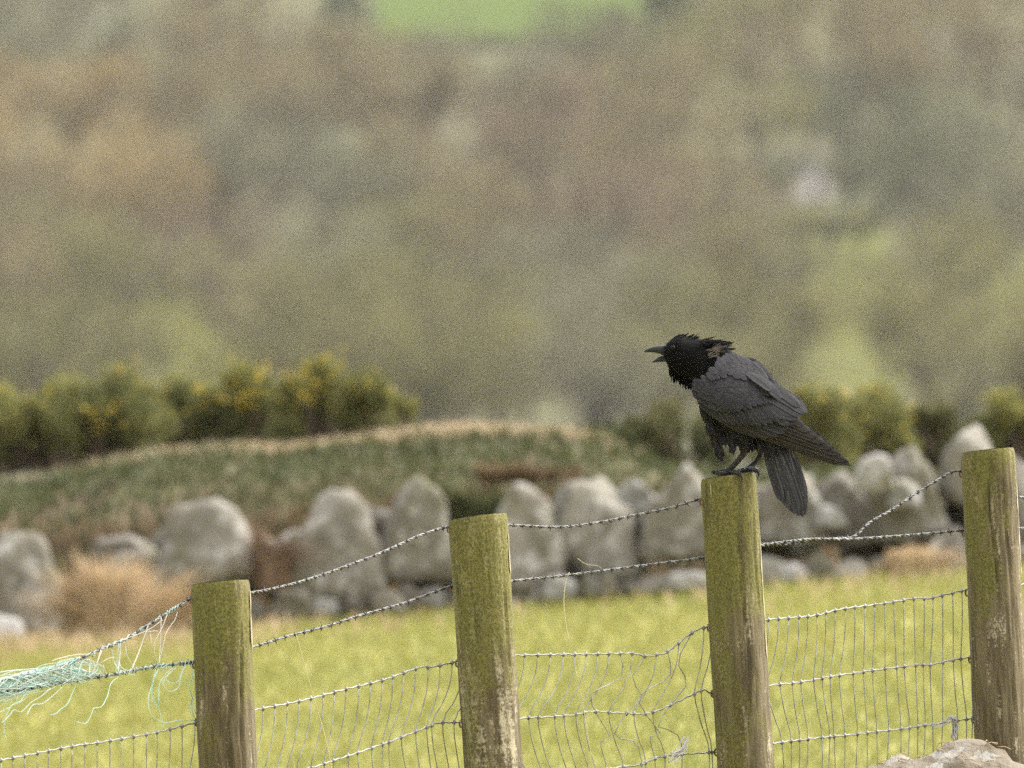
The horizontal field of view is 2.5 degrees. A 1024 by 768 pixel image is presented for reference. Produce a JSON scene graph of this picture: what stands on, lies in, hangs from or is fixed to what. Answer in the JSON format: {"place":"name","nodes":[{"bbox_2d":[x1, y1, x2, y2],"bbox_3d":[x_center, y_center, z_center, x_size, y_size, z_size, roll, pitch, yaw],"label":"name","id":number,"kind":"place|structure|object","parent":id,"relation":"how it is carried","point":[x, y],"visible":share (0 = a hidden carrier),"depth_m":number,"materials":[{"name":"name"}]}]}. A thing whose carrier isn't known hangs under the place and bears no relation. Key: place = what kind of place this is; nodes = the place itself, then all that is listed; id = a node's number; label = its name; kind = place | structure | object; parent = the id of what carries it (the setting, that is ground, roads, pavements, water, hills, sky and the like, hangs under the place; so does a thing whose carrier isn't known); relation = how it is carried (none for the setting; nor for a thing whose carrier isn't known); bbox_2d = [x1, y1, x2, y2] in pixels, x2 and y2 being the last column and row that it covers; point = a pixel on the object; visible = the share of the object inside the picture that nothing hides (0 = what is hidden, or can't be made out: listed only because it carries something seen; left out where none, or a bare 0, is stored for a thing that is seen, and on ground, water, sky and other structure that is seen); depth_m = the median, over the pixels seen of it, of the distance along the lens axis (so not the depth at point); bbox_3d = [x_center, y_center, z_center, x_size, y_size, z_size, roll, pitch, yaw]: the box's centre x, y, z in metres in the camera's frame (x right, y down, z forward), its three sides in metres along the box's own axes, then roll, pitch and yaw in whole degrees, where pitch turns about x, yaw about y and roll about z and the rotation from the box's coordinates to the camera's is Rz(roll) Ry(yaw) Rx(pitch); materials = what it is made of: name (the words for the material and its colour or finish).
{"place":"outdoors","nodes":[
{"label":"outdoors","id":0,"kind":"place"},
{"bbox_2d":[154,236,221,378],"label":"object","id":1,"kind":"structure","parent":0,"point":[185,321],"depth_m":1050.62,"materials":[{"name":"green plant"}]},
{"bbox_2d":[0,419,1023,621],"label":"bank","id":2,"kind":"structure","parent":0,"point":[122,492],"depth_m":71.65,"materials":[{"name":"green plant"}]},
{"bbox_2d":[0,379,66,476],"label":"gorse bush","id":3,"kind":"object","parent":2,"relation":"on","point":[20,415],"visible":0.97,"depth_m":75.95,"materials":[{"name":"green plant"}]},
{"bbox_2d":[9,375,101,472],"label":"gorse bush","id":4,"kind":"object","parent":2,"relation":"on","point":[46,463],"visible":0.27,"depth_m":76.76,"materials":[{"name":"green plant"}]},
{"bbox_2d":[32,354,183,468],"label":"gorse bush","id":5,"kind":"object","parent":2,"relation":"on","point":[90,407],"visible":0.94,"depth_m":75.95,"materials":[{"name":"green plant"}]},
{"bbox_2d":[128,379,157,451],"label":"gorse bush","id":6,"kind":"object","parent":2,"relation":"on","point":[150,389],"visible":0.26,"depth_m":76.82,"materials":[{"name":"green plant"}]},
{"bbox_2d":[139,371,226,450],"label":"gorse bush","id":7,"kind":"object","parent":2,"relation":"on","point":[176,390],"visible":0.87,"depth_m":76.53,"materials":[{"name":"green plant"}]},
{"bbox_2d":[181,352,300,445],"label":"gorse bush","id":8,"kind":"object","parent":2,"relation":"on","point":[241,413],"visible":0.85,"depth_m":76.15,"materials":[{"name":"green plant"}]},
{"bbox_2d":[249,370,307,442],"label":"gorse bush","id":9,"kind":"object","parent":2,"relation":"on","point":[306,426],"visible":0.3,"depth_m":76.35,"materials":[{"name":"green plant"}]},
{"bbox_2d":[258,346,402,446],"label":"gorse bush","id":10,"kind":"object","parent":2,"relation":"on","point":[324,398],"visible":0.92,"depth_m":75.44,"materials":[{"name":"green plant"}]},
{"bbox_2d":[386,385,425,434],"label":"gorse bush","id":11,"kind":"object","parent":2,"relation":"on","point":[405,408],"visible":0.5,"depth_m":75.96,"materials":[{"name":"green plant"}]},
{"bbox_2d":[453,457,588,483],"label":"bracken","id":12,"kind":"object","parent":2,"relation":"on","point":[527,474],"visible":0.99,"depth_m":71.17,"materials":[{"name":"brown plant"}]},
{"bbox_2d":[577,416,663,463],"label":"shrub","id":13,"kind":"object","parent":2,"relation":"on","point":[632,434],"visible":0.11,"depth_m":73.41,"materials":[{"name":"green plant"}]},
{"bbox_2d":[619,393,741,469],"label":"shrub","id":14,"kind":"object","parent":2,"relation":"on","point":[663,432],"visible":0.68,"depth_m":73.93,"materials":[{"name":"green plant"}]},
{"bbox_2d":[745,382,865,472],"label":"gorse bush","id":15,"kind":"object","parent":2,"relation":"on","point":[841,437],"visible":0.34,"depth_m":74.96,"materials":[{"name":"green plant"}]},
{"bbox_2d":[815,363,926,467],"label":"gorse bush","id":16,"kind":"object","parent":2,"relation":"on","point":[883,423],"visible":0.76,"depth_m":75.55,"materials":[{"name":"green plant"}]},
{"bbox_2d":[906,398,971,470],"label":"gorse bush","id":17,"kind":"object","parent":2,"relation":"on","point":[938,431],"visible":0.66,"depth_m":76.24,"materials":[{"name":"green plant"}]},
{"bbox_2d":[962,384,1023,462],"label":"gorse bush","id":18,"kind":"object","parent":2,"relation":"on","point":[1005,408],"visible":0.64,"depth_m":75.95,"materials":[{"name":"green plant"}]},
{"bbox_2d":[0,0,1023,476],"bbox_3d":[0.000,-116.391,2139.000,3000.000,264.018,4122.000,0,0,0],"label":"hillside","id":19,"kind":"structure","parent":0,"point":[820,150],"depth_m":1231.56,"materials":[{"name":"plant"}]},
{"bbox_2d":[0,44,157,200],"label":"bare tree","id":20,"kind":"object","parent":19,"relation":"on","point":[73,108],"visible":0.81,"depth_m":1159.44,"materials":[{"name":"brown plant"}]},
{"bbox_2d":[165,171,306,304],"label":"bare tree","id":21,"kind":"object","parent":19,"relation":"on","point":[243,236],"visible":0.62,"depth_m":1062.94,"materials":[{"name":"brown plant"}]},
{"bbox_2d":[304,0,381,66],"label":"conifer","id":22,"kind":"object","parent":19,"relation":"on","point":[337,3],"visible":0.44,"depth_m":1307.06,"materials":[{"name":"brown plant"}]},
{"bbox_2d":[390,34,596,49],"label":"hedge","id":23,"kind":"object","parent":19,"relation":"on","point":[498,40],"visible":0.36,"depth_m":1329.68,"materials":[{"name":"green plant"}]},
{"bbox_2d":[375,0,640,40],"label":"pasture","id":24,"kind":"structure","parent":19,"relation":"on","point":[496,11],"depth_m":1372.04,"materials":[{"name":"green plant"}]},
{"bbox_2d":[0,0,1023,473],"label":"woodland","id":25,"kind":"object","parent":19,"relation":"on","point":[400,324],"visible":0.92,"depth_m":1056.39,"materials":[{"name":"brown plant"}]},
{"bbox_2d":[632,0,715,79],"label":"conifer","id":26,"kind":"object","parent":19,"relation":"on","point":[654,7],"visible":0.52,"depth_m":1289.45,"materials":[{"name":"brown plant"}]},
{"bbox_2d":[694,59,825,202],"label":"bare tree","id":27,"kind":"object","parent":19,"relation":"on","point":[785,114],"visible":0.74,"depth_m":1160.64,"materials":[{"name":"brown plant"}]},
{"bbox_2d":[730,189,807,339],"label":"slender tree","id":28,"kind":"object","parent":19,"relation":"on","point":[776,237],"visible":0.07,"depth_m":1029.32,"materials":[{"name":"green plant"}]},
{"bbox_2d":[739,196,804,251],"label":"thorn bush","id":29,"kind":"object","parent":19,"relation":"on","point":[772,215],"visible":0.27,"depth_m":1109.02,"materials":[{"name":"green plant"}]},
{"bbox_2d":[748,131,819,218],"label":"bare tree","id":30,"kind":"object","parent":19,"relation":"on","point":[788,170],"visible":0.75,"depth_m":1143.37,"materials":[{"name":"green plant"}]},
{"bbox_2d":[736,194,847,389],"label":"slender tree","id":31,"kind":"object","parent":19,"relation":"on","point":[802,275],"visible":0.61,"depth_m":1004.59,"materials":[{"name":"brown plant"}]},
{"bbox_2d":[764,198,837,256],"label":"thorn bush","id":32,"kind":"object","parent":19,"relation":"on","point":[811,215],"visible":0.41,"depth_m":1106.60,"materials":[{"name":"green plant"}]},
{"bbox_2d":[755,53,863,162],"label":"bare tree","id":33,"kind":"object","parent":19,"relation":"on","point":[811,138],"visible":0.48,"depth_m":1184.95,"materials":[{"name":"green plant"}]},
{"bbox_2d":[793,162,832,198],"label":"hut","id":34,"kind":"object","parent":19,"relation":"on","point":[803,190],"visible":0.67,"depth_m":1165.19,"materials":[{"name":"grey stone"}]},
{"bbox_2d":[814,182,822,198],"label":"door","id":35,"kind":"structure","parent":34,"relation":"in","point":[819,188],"depth_m":1165.04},
{"bbox_2d":[789,194,866,258],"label":"thorn bush","id":36,"kind":"object","parent":19,"relation":"on","point":[836,234],"visible":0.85,"depth_m":1106.86,"materials":[{"name":"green plant"}]},
{"bbox_2d":[803,146,879,221],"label":"bare tree","id":37,"kind":"object","parent":19,"relation":"on","point":[847,192],"visible":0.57,"depth_m":1137.77,"materials":[{"name":"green plant"}]},
{"bbox_2d":[821,201,891,256],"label":"thorn bush","id":38,"kind":"object","parent":19,"relation":"on","point":[862,230],"visible":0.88,"depth_m":1108.86,"materials":[{"name":"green plant"}]},
{"bbox_2d":[814,95,948,227],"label":"bare tree","id":39,"kind":"object","parent":19,"relation":"on","point":[854,132],"visible":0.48,"depth_m":1135.83,"materials":[{"name":"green plant"}]},
{"bbox_2d":[0,557,1023,767],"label":"grass field","id":40,"kind":"structure","parent":0,"point":[862,718],"depth_m":62.77,"materials":[{"name":"plant"}]},
{"bbox_2d":[7,542,219,646],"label":"grass tussock","id":41,"kind":"object","parent":40,"relation":"on","point":[102,601],"depth_m":69.26,"materials":[{"name":"beige plant"}]},
{"bbox_2d":[189,579,257,767],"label":"fence post","id":42,"kind":"object","parent":40,"relation":"on","point":[222,665],"visible":1,"depth_m":39.26,"materials":[{"name":"green wood"}]},
{"bbox_2d":[215,523,330,589],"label":"bracken","id":43,"kind":"object","parent":40,"relation":"on","point":[272,564],"visible":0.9,"depth_m":69.74,"materials":[{"name":"brown plant"}]},
{"bbox_2d":[447,513,522,767],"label":"fence post","id":44,"kind":"object","parent":40,"relation":"on","point":[489,724],"visible":1,"depth_m":39.81,"materials":[{"name":"green wood"}]},
{"bbox_2d":[1,498,700,680],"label":"barbed wire","id":45,"kind":"object","parent":44,"relation":"attached to","point":[619,518],"visible":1,"depth_m":39.69,"materials":[{"name":"grey metal"}]},
{"bbox_2d":[0,601,195,739],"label":"frayed twine","id":46,"kind":"object","parent":45,"relation":"attached to","point":[17,684],"visible":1,"depth_m":39.03,"materials":[{"name":"teal plastic"}]},
{"bbox_2d":[0,425,1023,640],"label":"stone wall","id":47,"kind":"structure","parent":40,"relation":"on","point":[348,526],"depth_m":69.90,"materials":[{"name":"grey stone"}]},
{"bbox_2d":[407,471,508,523],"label":"shrub","id":48,"kind":"object","parent":47,"relation":"on","point":[473,505],"visible":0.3,"depth_m":70.18,"materials":[{"name":"green plant"}]},
{"bbox_2d":[0,418,1023,666],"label":"dry grass","id":49,"kind":"structure","parent":40,"relation":"on","point":[6,646],"depth_m":69.28,"materials":[{"name":"beige plant"}]},
{"bbox_2d":[699,472,773,767],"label":"fence post","id":50,"kind":"object","parent":40,"relation":"on","point":[732,562],"visible":1,"depth_m":40.26,"materials":[{"name":"green wood"}]},
{"bbox_2d":[644,333,850,516],"bbox_3d":[0.409,0.071,40.284,0.360,0.320,0.162,0,0,0],"label":"raven","id":51,"kind":"object","parent":50,"relation":"on","point":[747,405],"visible":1,"depth_m":40.25,"materials":[{"name":"grey"}]},
{"bbox_2d":[870,542,965,578],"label":"grass tussock","id":52,"kind":"object","parent":40,"relation":"on","point":[907,561],"depth_m":69.48,"materials":[{"name":"beige plant"}]},
{"bbox_2d":[860,738,1023,767],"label":"rock","id":53,"kind":"object","parent":40,"relation":"on","point":[969,753],"visible":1,"depth_m":40.27,"materials":[{"name":"stone"}]},
{"bbox_2d":[959,447,1023,763],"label":"fence post","id":54,"kind":"object","parent":40,"relation":"on","point":[993,558],"visible":0.92,"depth_m":40.71,"materials":[{"name":"brown wood"}]},
{"bbox_2d":[0,583,1023,767],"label":"wire netting","id":55,"kind":"object","parent":54,"relation":"attached to","point":[596,711],"visible":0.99,"depth_m":40.22,"materials":[{"name":"grey metal"}]},
{"bbox_2d":[296,635,331,767],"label":"wire","id":56,"kind":"object","parent":55,"relation":"attached to","point":[315,704],"depth_m":39.53,"materials":[{"name":"grey metal"}]},
{"bbox_2d":[575,667,593,767],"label":"grass stalk","id":57,"kind":"object","parent":55,"relation":"attached to","point":[585,720],"depth_m":40.07,"materials":[{"name":"beige plant"}]},
{"bbox_2d":[666,736,688,762],"bbox_3d":[0.287,0.634,40.253,0.056,0.048,0.017,0,0,-44],"label":"wool tuft","id":58,"kind":"object","parent":55,"relation":"attached to","point":[680,751],"visible":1,"depth_m":40.25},
{"bbox_2d":[930,719,946,727],"bbox_3d":[0.750,0.596,40.711,0.010,0.016,0.044,0,0,43],"label":"wool tuft","id":59,"kind":"object","parent":55,"relation":"attached to","point":[941,725],"visible":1,"depth_m":40.71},
{"bbox_2d":[943,716,958,740],"bbox_3d":[0.772,0.605,40.731,0.017,0.045,0.032,0,0,34],"label":"wool tuft","id":60,"kind":"object","parent":55,"relation":"hanging from","point":[955,726],"visible":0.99,"depth_m":40.73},
{"bbox_2d":[2,525,1023,693],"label":"barbed wire","id":61,"kind":"object","parent":54,"relation":"attached to","point":[435,591],"visible":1,"depth_m":40.02,"materials":[{"name":"grey metal"}]},
{"bbox_2d":[564,573,569,642],"bbox_3d":[0.094,0.386,40.064,0.011,0.123,0.011,0,0,0],"label":"grass stalk","id":62,"kind":"object","parent":61,"relation":"hanging from","point":[564,613],"depth_m":40.06,"materials":[{"name":"beige plant"}]},
{"bbox_2d":[761,470,1023,547],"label":"barbed wire","id":63,"kind":"object","parent":54,"relation":"attached to","point":[899,504],"visible":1,"depth_m":40.64,"materials":[{"name":"grey metal"}]},
{"bbox_2d":[788,209,909,388],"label":"meadow","id":64,"kind":"structure","parent":0,"point":[856,376],"depth_m":1045.15,"materials":[{"name":"green plant"}]},
{"bbox_2d":[973,230,1023,324],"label":"meadow","id":65,"kind":"structure","parent":0,"point":[1001,283],"depth_m":1081.38,"materials":[{"name":"green plant"}]}
]}

